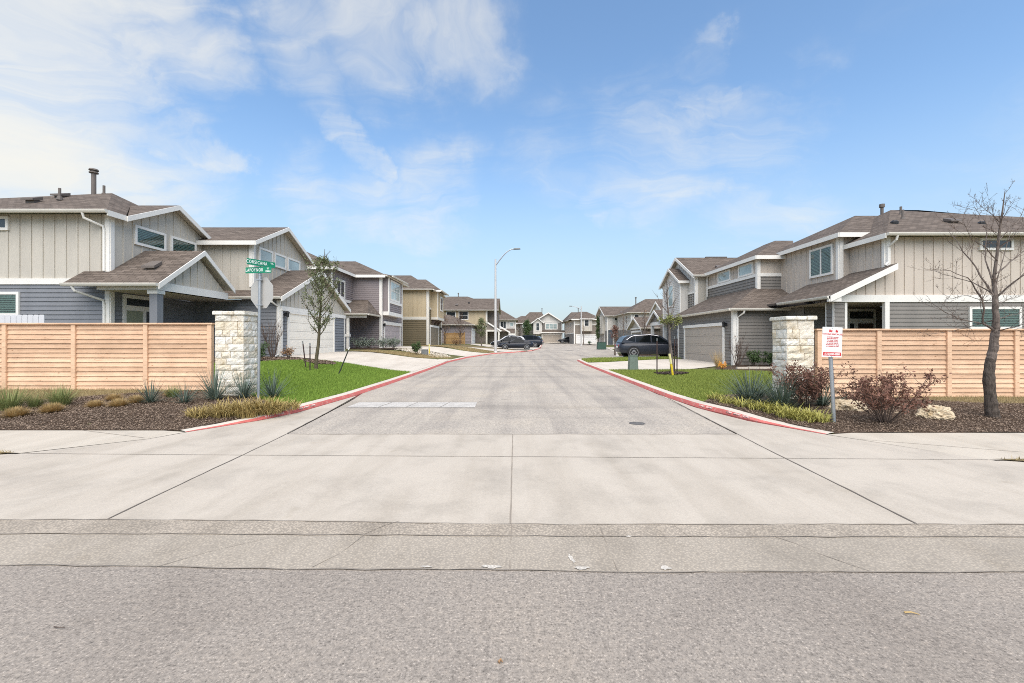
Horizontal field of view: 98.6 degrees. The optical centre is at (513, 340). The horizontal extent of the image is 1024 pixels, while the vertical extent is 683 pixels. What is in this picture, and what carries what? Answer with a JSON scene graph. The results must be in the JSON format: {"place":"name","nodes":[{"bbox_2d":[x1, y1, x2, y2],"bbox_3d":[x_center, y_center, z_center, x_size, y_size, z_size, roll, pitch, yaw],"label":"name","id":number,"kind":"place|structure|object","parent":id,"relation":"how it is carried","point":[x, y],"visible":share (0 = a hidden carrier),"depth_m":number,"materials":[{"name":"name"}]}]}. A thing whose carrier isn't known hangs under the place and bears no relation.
{"place":"outdoors","nodes":[
{"label":"outdoors","id":0,"kind":"place"},
{"bbox_2d":[0,382,43,410],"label":"feather grass","id":1,"kind":"object","parent":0,"point":[7,401],"depth_m":9.23,"materials":[{"name":"plant"}]},
{"bbox_2d":[23,393,48,407],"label":"feather grass","id":2,"kind":"object","parent":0,"point":[35,402],"depth_m":9.48,"materials":[{"name":"plant"}]},
{"bbox_2d":[0,430,182,452],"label":"pavement","id":3,"kind":"structure","parent":0,"point":[18,441],"depth_m":7.19,"materials":[{"name":"concrete"}]},
{"bbox_2d":[0,387,204,401],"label":"dry grass","id":4,"kind":"structure","parent":0,"point":[89,393],"depth_m":11.39,"materials":[{"name":"plant"}]},
{"bbox_2d":[105,398,130,407],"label":"bunch grass","id":5,"kind":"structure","parent":0,"point":[117,402],"depth_m":9.62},
{"bbox_2d":[90,343,499,430],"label":"yard","id":6,"kind":"structure","parent":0,"point":[453,356],"depth_m":32.75,"materials":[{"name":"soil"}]},
{"bbox_2d":[0,315,44,322],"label":"vinyl fence","id":7,"kind":"object","parent":6,"relation":"on","point":[22,319],"visible":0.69,"depth_m":13.98,"materials":[{"name":"plastic"}]},
{"bbox_2d":[0,323,214,390],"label":"wood fence","id":8,"kind":"object","parent":6,"relation":"on","point":[89,355],"visible":0.88,"depth_m":11.85,"materials":[{"name":"brown wood"}]},
{"bbox_2d":[0,390,265,430],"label":"mulch bed","id":9,"kind":"object","parent":6,"relation":"on","point":[64,415],"visible":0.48,"depth_m":8.65,"materials":[{"name":"wood"}]},
{"bbox_2d":[0,405,35,418],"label":"bunch grass","id":10,"kind":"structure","parent":9,"relation":"on","point":[15,411],"depth_m":8.71,"materials":[{"name":"plant"}]},
{"bbox_2d":[34,402,66,413],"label":"bunch grass","id":11,"kind":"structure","parent":9,"relation":"on","point":[49,408],"depth_m":9.08,"materials":[{"name":"plant"}]},
{"bbox_2d":[28,382,86,405],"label":"feather grass","id":12,"kind":"object","parent":9,"relation":"on","point":[58,396],"depth_m":9.66,"materials":[{"name":"plant"}]},
{"bbox_2d":[84,399,105,407],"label":"bunch grass","id":13,"kind":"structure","parent":9,"relation":"on","point":[95,403],"depth_m":9.57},
{"bbox_2d":[125,374,175,402],"bbox_3d":[-8.389,1.094,10.081,1.144,0.700,1.267,0,0,3],"label":"yucca","id":14,"kind":"object","parent":9,"relation":"on","point":[150,398],"visible":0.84,"depth_m":10.08,"materials":[{"name":"plant"}]},
{"bbox_2d":[167,378,202,402],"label":"yucca","id":15,"kind":"object","parent":9,"relation":"on","point":[186,397],"visible":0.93,"depth_m":10.10,"materials":[{"name":"plant"}]},
{"bbox_2d":[174,365,241,399],"bbox_3d":[-7.161,0.944,10.671,1.824,1.007,1.646,0,0,-43],"label":"yucca","id":16,"kind":"object","parent":9,"relation":"on","point":[214,394],"visible":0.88,"depth_m":10.61,"materials":[{"name":"plant"}]},
{"bbox_2d":[212,311,257,395],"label":"stone pillar","id":17,"kind":"structure","parent":9,"relation":"on","point":[236,341],"depth_m":11.25,"materials":[{"name":"stone"}]},
{"bbox_2d":[220,367,263,398],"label":"yucca","id":18,"kind":"object","parent":9,"relation":"on","point":[244,390],"visible":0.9,"depth_m":10.87,"materials":[{"name":"plant"}]},
{"bbox_2d":[178,393,308,418],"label":"border grass","id":19,"kind":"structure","parent":9,"relation":"on","point":[251,410],"depth_m":8.85,"materials":[{"name":"plant"}]},
{"bbox_2d":[245,258,274,397],"bbox_3d":[-6.086,-0.086,10.555,0.631,3.688,0.574,0,0,-27],"label":"street sign","id":20,"kind":"object","parent":9,"relation":"on","point":[261,292],"visible":1,"depth_m":10.50,"materials":[{"name":"metal"}]},
{"bbox_2d":[0,168,350,356],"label":"corner house","id":21,"kind":"structure","parent":6,"relation":"on","point":[102,257],"depth_m":17.56,"materials":[{"name":"white"}]},
{"bbox_2d":[0,216,9,230],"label":"window","id":22,"kind":"structure","parent":21,"relation":"in","point":[4,220],"depth_m":16.45,"materials":[{"name":"glass"}]},
{"bbox_2d":[0,292,20,315],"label":"window","id":23,"kind":"structure","parent":21,"relation":"in","point":[9,301],"depth_m":16.45,"materials":[{"name":"white"}]},
{"bbox_2d":[127,310,142,322],"bbox_3d":[-15.137,-0.150,17.530,0.066,2.060,0.780,0,0,0],"label":"front door","id":24,"kind":"structure","parent":21,"relation":"in","point":[132,316],"depth_m":17.51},
{"bbox_2d":[134,224,165,250],"bbox_3d":[-15.121,-4.230,18.300,0.098,0.780,1.560,0,0,0],"label":"window","id":25,"kind":"structure","parent":21,"relation":"in","point":[145,237],"depth_m":18.23,"materials":[{"name":"white"}]},
{"bbox_2d":[170,236,196,250],"bbox_3d":[-15.121,-4.230,20.130,0.098,0.780,1.540,0,0,0],"label":"window","id":26,"kind":"structure","parent":21,"relation":"in","point":[176,244],"depth_m":19.98,"materials":[{"name":"white"}]},
{"bbox_2d":[258,247,272,261],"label":"window","id":27,"kind":"structure","parent":21,"relation":"in","point":[264,254],"depth_m":22.35,"materials":[{"name":"glass"}]},
{"bbox_2d":[273,252,286,269],"bbox_3d":[-12.671,-4.280,23.820,0.098,0.760,1.200,0,0,0],"label":"window","id":28,"kind":"structure","parent":21,"relation":"in","point":[280,260],"depth_m":23.81,"materials":[{"name":"glass"}]},
{"bbox_2d":[287,257,299,270],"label":"window","id":29,"kind":"structure","parent":21,"relation":"in","point":[292,264],"depth_m":25.13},
{"bbox_2d":[290,314,332,354],"bbox_3d":[-11.086,-0.255,24.285,0.068,2.138,5.330,0,0,0],"label":"garage door","id":30,"kind":"structure","parent":21,"relation":"in","point":[296,337],"depth_m":23.55,"materials":[{"name":"metal"}]},
{"bbox_2d":[214,356,311,361],"bbox_3d":[-11.900,0.858,18.925,6.000,0.179,3.750,0,0,0],"label":"mulch bed","id":31,"kind":"object","parent":6,"relation":"on","point":[279,357],"visible":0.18,"depth_m":19.68,"materials":[{"name":"brown wood"}]},
{"bbox_2d":[257,316,285,357],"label":"bare shrub","id":32,"kind":"object","parent":31,"relation":"on","point":[265,338],"visible":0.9,"depth_m":20.24,"materials":[{"name":"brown plant"}]},
{"bbox_2d":[307,252,408,348],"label":"mauve house","id":33,"kind":"structure","parent":6,"relation":"on","point":[372,298],"depth_m":36.48,"materials":[{"name":"grey wood"}]},
{"bbox_2d":[385,325,399,347],"bbox_3d":[-10.986,-0.335,39.725,0.068,2.018,4.950,0,0,0],"label":"garage door","id":34,"kind":"structure","parent":33,"relation":"in","point":[390,331],"depth_m":39.68,"materials":[{"name":"metal"}]},
{"bbox_2d":[390,280,399,302],"bbox_3d":[-10.471,-4.275,38.800,0.098,1.750,3.100,0,0,0],"label":"window","id":35,"kind":"structure","parent":33,"relation":"in","point":[394,286],"depth_m":38.49,"materials":[{"name":"glass"}]},
{"bbox_2d":[392,275,448,345],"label":"tan house","id":36,"kind":"structure","parent":6,"relation":"on","point":[423,309],"depth_m":46.00,"materials":[{"name":"beige wood"}]},
{"bbox_2d":[431,327,437,344],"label":"garage door","id":37,"kind":"structure","parent":36,"relation":"in","point":[434,335],"depth_m":49.28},
{"bbox_2d":[444,332,464,344],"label":"wood fence","id":38,"kind":"object","parent":6,"relation":"on","point":[449,339],"visible":0.54,"depth_m":58.95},
{"bbox_2d":[442,293,509,343],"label":"sand house","id":39,"kind":"structure","parent":6,"relation":"on","point":[472,310],"depth_m":70.00,"materials":[{"name":"brown"}]},
{"bbox_2d":[475,317,487,345],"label":"round tree","id":40,"kind":"object","parent":6,"relation":"on","point":[481,325],"visible":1,"depth_m":55.91,"materials":[{"name":"green plant"}]},
{"bbox_2d":[494,248,519,352],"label":"lamp post","id":41,"kind":"object","parent":6,"relation":"on","point":[495,318],"visible":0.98,"depth_m":42.43,"materials":[{"name":"metal"}]},
{"bbox_2d":[499,310,517,335],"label":"pale house","id":42,"kind":"structure","parent":6,"relation":"on","point":[507,321],"depth_m":95.95,"materials":[{"name":"brown"}]},
{"bbox_2d":[521,319,531,335],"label":"evergreen tree","id":43,"kind":"object","parent":6,"relation":"on","point":[527,328],"visible":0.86,"depth_m":97.76,"materials":[{"name":"green plant"}]},
{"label":"gravel bed","id":44,"kind":"structure","parent":6,"relation":"on","visible":0},
{"bbox_2d":[395,348,450,357],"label":"gravel","id":45,"kind":"structure","parent":44,"relation":"on","point":[419,352],"depth_m":33.30,"materials":[{"name":"gravel"}]},
{"bbox_2d":[214,359,409,405],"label":"lawn","id":46,"kind":"structure","parent":0,"point":[314,378],"depth_m":14.96,"materials":[{"name":"plant"}]},
{"bbox_2d":[246,366,294,397],"bbox_3d":[-6.109,1.008,11.039,1.632,0.901,1.473,0,0,-12],"label":"yucca","id":47,"kind":"object","parent":46,"relation":"on","point":[271,392],"visible":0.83,"depth_m":10.98,"materials":[{"name":"plant"}]},
{"bbox_2d":[296,250,343,369],"bbox_3d":[-7.478,-1.202,17.188,1.694,4.769,1.727,0,0,0],"label":"young tree","id":48,"kind":"object","parent":46,"relation":"on","point":[320,292],"visible":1,"depth_m":17.14,"materials":[{"name":"green plant"}]},
{"bbox_2d":[284,352,450,371],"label":"driveway","id":49,"kind":"structure","parent":0,"point":[390,362],"depth_m":23.16,"materials":[{"name":"concrete"}]},
{"bbox_2d":[349,349,452,358],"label":"dry grass","id":50,"kind":"structure","parent":0,"point":[402,353],"depth_m":29.66,"materials":[{"name":"plant"}]},
{"bbox_2d":[386,346,485,355],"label":"driveway","id":51,"kind":"structure","parent":0,"point":[449,351],"depth_m":37.85,"materials":[{"name":"concrete"}]},
{"bbox_2d":[422,345,494,352],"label":"dry grass","id":52,"kind":"structure","parent":0,"point":[464,349],"depth_m":42.80,"materials":[{"name":"plant"}]},
{"bbox_2d":[471,344,538,349],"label":"driveway","id":53,"kind":"structure","parent":0,"point":[487,345],"depth_m":56.25,"materials":[{"name":"concrete"}]},
{"bbox_2d":[498,339,532,349],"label":"coupe","id":54,"kind":"object","parent":53,"relation":"on","point":[521,343],"visible":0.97,"depth_m":51.42,"materials":[{"name":"black metal"}]},
{"bbox_2d":[522,335,543,347],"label":"hatchback","id":55,"kind":"object","parent":53,"relation":"on","point":[537,341],"visible":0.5,"depth_m":61.27,"materials":[{"name":"black metal"}]},
{"bbox_2d":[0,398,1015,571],"bbox_3d":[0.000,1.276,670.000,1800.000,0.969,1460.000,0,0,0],"label":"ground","id":56,"kind":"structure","parent":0,"point":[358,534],"depth_m":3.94,"materials":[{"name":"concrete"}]},
{"bbox_2d":[180,345,541,432],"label":"kerb","id":57,"kind":"structure","parent":56,"relation":"on","point":[338,397],"depth_m":11.41,"materials":[{"name":"red paint"}]},
{"bbox_2d":[518,308,564,341],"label":"grey gabled house","id":58,"kind":"structure","parent":56,"relation":"on","point":[546,327],"depth_m":111.92,"materials":[{"name":"brown"}]},
{"bbox_2d":[542,335,560,341],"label":"garage door","id":59,"kind":"structure","parent":58,"relation":"in","point":[546,338],"depth_m":111.34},
{"bbox_2d":[0,565,1023,682],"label":"road","id":60,"kind":"structure","parent":0,"point":[127,624],"depth_m":2.46,"materials":[{"name":"asphalt"}]},
{"bbox_2d":[0,534,1023,571],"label":"gutter","id":61,"kind":"object","parent":60,"relation":"on","point":[711,554],"visible":1,"depth_m":3.31,"materials":[{"name":"concrete"}]},
{"bbox_2d":[13,564,989,572],"bbox_3d":[0.000,1.592,3.078,80.000,0.001,0.112,0,0,0],"label":"expansion joint","id":62,"kind":"object","parent":61,"relation":"on","point":[481,568],"visible":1,"depth_m":3.07,"materials":[{"name":"concrete"}]},
{"bbox_2d":[0,533,1023,536],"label":"expansion joint","id":63,"kind":"object","parent":61,"relation":"on","point":[485,535],"visible":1,"depth_m":3.57,"materials":[{"name":"concrete"}]},
{"bbox_2d":[0,396,1023,524],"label":"apron","id":64,"kind":"object","parent":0,"point":[622,479],"visible":1,"depth_m":5.00,"materials":[{"name":"concrete"}]},
{"bbox_2d":[107,434,285,518],"bbox_3d":[-3.723,1.577,5.660,0.030,0.015,3.611,0,0,-4],"label":"expansion joint","id":65,"kind":"object","parent":64,"relation":"on","point":[187,480],"visible":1,"depth_m":4.95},
{"bbox_2d":[0,519,1007,524],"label":"expansion joint","id":66,"kind":"object","parent":64,"relation":"on","point":[433,522],"visible":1,"depth_m":3.79,"materials":[{"name":"concrete"}]},
{"bbox_2d":[0,520,1023,536],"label":"gutter lip","id":67,"kind":"object","parent":64,"relation":"on","point":[135,526],"visible":1,"depth_m":3.68,"materials":[{"name":"concrete"}]},
{"bbox_2d":[48,453,988,459],"bbox_3d":[-0.300,1.580,6.002,13.204,0.002,0.029,0,0,1],"label":"expansion joint","id":68,"kind":"object","parent":64,"relation":"on","point":[523,456],"visible":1,"depth_m":5.99,"materials":[{"name":"concrete"}]},
{"bbox_2d":[738,434,915,522],"bbox_3d":[3.620,1.577,5.610,0.028,0.015,3.716,0,0,5],"label":"expansion joint","id":69,"kind":"object","parent":64,"relation":"on","point":[834,482],"visible":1,"depth_m":4.74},
{"bbox_2d":[289,343,734,433],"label":"road","id":70,"kind":"structure","parent":0,"point":[551,388],"depth_m":10.95,"materials":[{"name":"concrete"}]},
{"bbox_2d":[348,402,476,406],"bbox_3d":[-2.430,1.564,10.730,3.020,0.008,0.820,0,0,0],"label":"road marking","id":71,"kind":"object","parent":70,"relation":"on","point":[419,404],"visible":1,"depth_m":10.75,"materials":[{"name":"white paint"}]},
{"bbox_2d":[577,358,833,435],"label":"kerb","id":72,"kind":"structure","parent":70,"relation":"on","point":[718,409],"depth_m":10.17,"materials":[{"name":"red paint"}]},
{"bbox_2d":[0,0,1023,338],"label":"sky","id":73,"kind":"structure","parent":0,"point":[608,143],"materials":[{"name":"blue"}]},
{"bbox_2d":[581,356,681,361],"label":"grass","id":74,"kind":"structure","parent":0,"point":[603,359],"depth_m":28.28,"materials":[{"name":"plant"}]},
{"bbox_2d":[590,359,715,369],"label":"driveway","id":75,"kind":"structure","parent":0,"point":[665,364],"depth_m":23.28,"materials":[{"name":"concrete"}]},
{"bbox_2d":[609,368,814,401],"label":"lawn","id":76,"kind":"structure","parent":0,"point":[704,386],"depth_m":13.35,"materials":[{"name":"plant"}]},
{"bbox_2d":[628,355,637,369],"bbox_3d":[5.463,1.039,20.200,0.419,0.750,0.340,0,0,0],"label":"utility box","id":77,"kind":"object","parent":76,"relation":"on","point":[632,362],"visible":0.8,"depth_m":20.04,"materials":[{"name":"metal"}]},
{"bbox_2d":[654,279,682,370],"bbox_3d":[6.399,-0.631,18.405,1.037,4.070,1.133,0,0,-37],"label":"young tree","id":78,"kind":"object","parent":76,"relation":"on","point":[669,318],"visible":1,"depth_m":18.32,"materials":[{"name":"green plant"}]},
{"bbox_2d":[581,345,1023,433],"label":"yard","id":79,"kind":"structure","parent":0,"point":[713,367],"depth_m":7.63,"materials":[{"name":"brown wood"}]},
{"bbox_2d":[562,308,597,343],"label":"cream house","id":80,"kind":"structure","parent":79,"relation":"on","point":[572,325],"depth_m":94.98,"materials":[{"name":"brown"}]},
{"bbox_2d":[577,335,595,343],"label":"garage door","id":81,"kind":"structure","parent":80,"relation":"in","point":[586,340],"depth_m":94.96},
{"bbox_2d":[594,307,628,344],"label":"white grey house","id":82,"kind":"structure","parent":79,"relation":"on","point":[608,320],"depth_m":81.27,"materials":[{"name":"brown"}]},
{"bbox_2d":[613,297,662,337],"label":"hipped row house","id":83,"kind":"structure","parent":79,"relation":"on","point":[649,306],"depth_m":71.80,"materials":[{"name":"brown"}]},
{"bbox_2d":[626,310,671,339],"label":"brown garage house","id":84,"kind":"structure","parent":79,"relation":"on","point":[654,327],"depth_m":46.60,"materials":[{"name":"wood"}]},
{"bbox_2d":[659,257,734,343],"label":"gabled house","id":85,"kind":"structure","parent":79,"relation":"on","point":[688,276],"depth_m":32.20,"materials":[{"name":"grey"}]},
{"bbox_2d":[668,284,673,306],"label":"window","id":86,"kind":"structure","parent":85,"relation":"in","point":[670,301],"depth_m":33.66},
{"bbox_2d":[712,365,777,401],"bbox_3d":[5.521,1.043,10.382,2.107,1.179,2.090,0,0,0],"label":"yucca","id":87,"kind":"object","parent":79,"relation":"on","point":[745,394],"visible":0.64,"depth_m":10.23,"materials":[{"name":"plant"}]},
{"bbox_2d":[714,365,814,372],"bbox_3d":[11.300,1.276,18.800,5.400,0.088,6.400,0,0,0],"label":"mulch bed","id":88,"kind":"object","parent":79,"relation":"on","point":[731,367],"visible":0.23,"depth_m":20.34,"materials":[{"name":"soil"}]},
{"bbox_2d":[727,333,752,366],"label":"bare shrub","id":89,"kind":"object","parent":88,"relation":"on","point":[738,362],"visible":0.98,"depth_m":20.93,"materials":[{"name":"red plant"}]},
{"bbox_2d":[745,350,762,365],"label":"round bush","id":90,"kind":"object","parent":88,"relation":"on","point":[753,357],"visible":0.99,"depth_m":21.19,"materials":[{"name":"green plant"}]},
{"bbox_2d":[705,390,835,422],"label":"border grass","id":91,"kind":"structure","parent":79,"relation":"on","point":[798,415],"depth_m":8.85,"materials":[{"name":"plant"}]},
{"bbox_2d":[737,369,825,410],"bbox_3d":[5.832,1.051,9.607,2.090,1.179,2.107,0,0,-30],"label":"yucca","id":92,"kind":"object","parent":79,"relation":"on","point":[780,397],"visible":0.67,"depth_m":9.51,"materials":[{"name":"plant"}]},
{"bbox_2d":[770,316,816,398],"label":"stone pillar","id":93,"kind":"structure","parent":79,"relation":"on","point":[792,336],"depth_m":10.95,"materials":[{"name":"stone"}]},
{"bbox_2d":[768,360,848,407],"bbox_3d":[6.404,0.955,9.534,1.454,1.107,1.495,0,0,0],"label":"red leaved shrub","id":94,"kind":"object","parent":79,"relation":"on","point":[808,381],"visible":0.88,"depth_m":9.56,"materials":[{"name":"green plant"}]},
{"bbox_2d":[802,368,857,405],"bbox_3d":[6.966,1.002,9.955,1.560,0.954,1.728,0,0,7],"label":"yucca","id":95,"kind":"object","parent":79,"relation":"on","point":[820,401],"visible":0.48,"depth_m":9.82,"materials":[{"name":"plant"}]},
{"bbox_2d":[822,327,842,421],"bbox_3d":[5.997,0.750,8.339,0.400,2.015,0.109,0,0,0],"label":"towing notice","id":96,"kind":"object","parent":79,"relation":"on","point":[831,342],"visible":0.99,"depth_m":8.29,"materials":[{"name":"metal"}]},
{"bbox_2d":[826,399,867,410],"bbox_3d":[7.202,1.459,9.518,0.796,0.384,0.548,0,0,12],"label":"boulder","id":97,"kind":"object","parent":79,"relation":"on","point":[841,404],"visible":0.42,"depth_m":9.36,"materials":[{"name":"stone"}]},
{"bbox_2d":[673,204,1023,366],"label":"corner house","id":98,"kind":"structure","parent":79,"relation":"on","point":[856,272],"depth_m":19.46,"materials":[{"name":"white"}]},
{"bbox_2d":[685,326,721,361],"bbox_3d":[10.986,0.280,25.615,0.068,2.108,5.070,0,0,0],"label":"garage door","id":99,"kind":"structure","parent":98,"relation":"in","point":[703,336],"depth_m":25.43,"materials":[{"name":"metal"}]},
{"bbox_2d":[718,269,730,283],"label":"window","id":100,"kind":"structure","parent":98,"relation":"in","point":[724,276],"depth_m":27.91,"materials":[{"name":"glass"}]},
{"bbox_2d":[738,261,753,277],"bbox_3d":[13.371,-4.065,25.380,0.098,0.710,1.600,0,0,0],"label":"window","id":101,"kind":"structure","parent":98,"relation":"in","point":[746,269],"depth_m":25.27,"materials":[{"name":"glass"}]},
{"bbox_2d":[809,243,833,278],"bbox_3d":[14.671,-3.760,21.010,0.098,1.400,1.580,0,0,0],"label":"window","id":102,"kind":"structure","parent":98,"relation":"in","point":[821,259],"depth_m":20.96,"materials":[{"name":"white"}]},
{"bbox_2d":[968,307,1021,328],"bbox_3d":[19.635,-0.920,17.971,2.130,0.920,0.098,0,0,0],"label":"window","id":103,"kind":"structure","parent":98,"relation":"in","point":[975,314],"depth_m":17.95,"materials":[{"name":"white"}]},
{"bbox_2d":[978,238,1013,250],"bbox_3d":[19.685,-3.930,17.971,1.370,0.500,0.098,0,0,0],"label":"window","id":104,"kind":"structure","parent":98,"relation":"in","point":[1010,244],"depth_m":17.95,"materials":[{"name":"glass"}]},
{"bbox_2d":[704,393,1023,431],"bbox_3d":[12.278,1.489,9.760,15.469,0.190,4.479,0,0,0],"label":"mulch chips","id":105,"kind":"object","parent":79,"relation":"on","point":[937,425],"visible":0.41,"depth_m":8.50,"materials":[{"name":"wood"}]},
{"bbox_2d":[841,363,951,422],"bbox_3d":[6.853,1.000,8.250,1.866,1.187,1.519,0,0,-31],"label":"red leaved shrub","id":106,"kind":"object","parent":79,"relation":"on","point":[872,398],"visible":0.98,"depth_m":8.11,"materials":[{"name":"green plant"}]},
{"bbox_2d":[814,329,1023,396],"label":"wood fence","id":107,"kind":"object","parent":79,"relation":"on","point":[956,354],"visible":0.81,"depth_m":11.21,"materials":[{"name":"brown wood"}]},
{"bbox_2d":[915,405,955,419],"bbox_3d":[8.320,1.493,8.687,0.672,0.449,0.468,0,0,0],"label":"boulder","id":108,"kind":"object","parent":79,"relation":"on","point":[938,412],"visible":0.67,"depth_m":8.56,"materials":[{"name":"stone"}]},
{"bbox_2d":[911,180,1023,418],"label":"bare tree","id":109,"kind":"object","parent":79,"relation":"on","point":[991,408],"visible":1,"depth_m":8.71,"materials":[{"name":"brown plant"}]},
{"bbox_2d":[835,385,861,400],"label":"red leaved shrub","id":110,"kind":"object","parent":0,"point":[845,396],"visible":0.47,"depth_m":10.33,"materials":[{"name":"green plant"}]},
{"bbox_2d":[827,433,1023,459],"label":"pavement","id":111,"kind":"structure","parent":0,"point":[1011,444],"depth_m":6.84,"materials":[{"name":"concrete"}]},
{"bbox_2d":[894,394,1023,402],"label":"dry grass","id":112,"kind":"structure","parent":0,"point":[966,398],"depth_m":10.76,"materials":[{"name":"plant"}]},
{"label":"driveway","id":113,"kind":"structure","parent":0,"visible":0},
{"bbox_2d":[615,334,675,356],"bbox_3d":[10.086,0.405,32.700,4.920,1.795,2.156,0,0,0],"label":"suv","id":114,"kind":"object","parent":113,"relation":"on","point":[634,344],"visible":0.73,"depth_m":31.81,"materials":[{"name":"black metal"}]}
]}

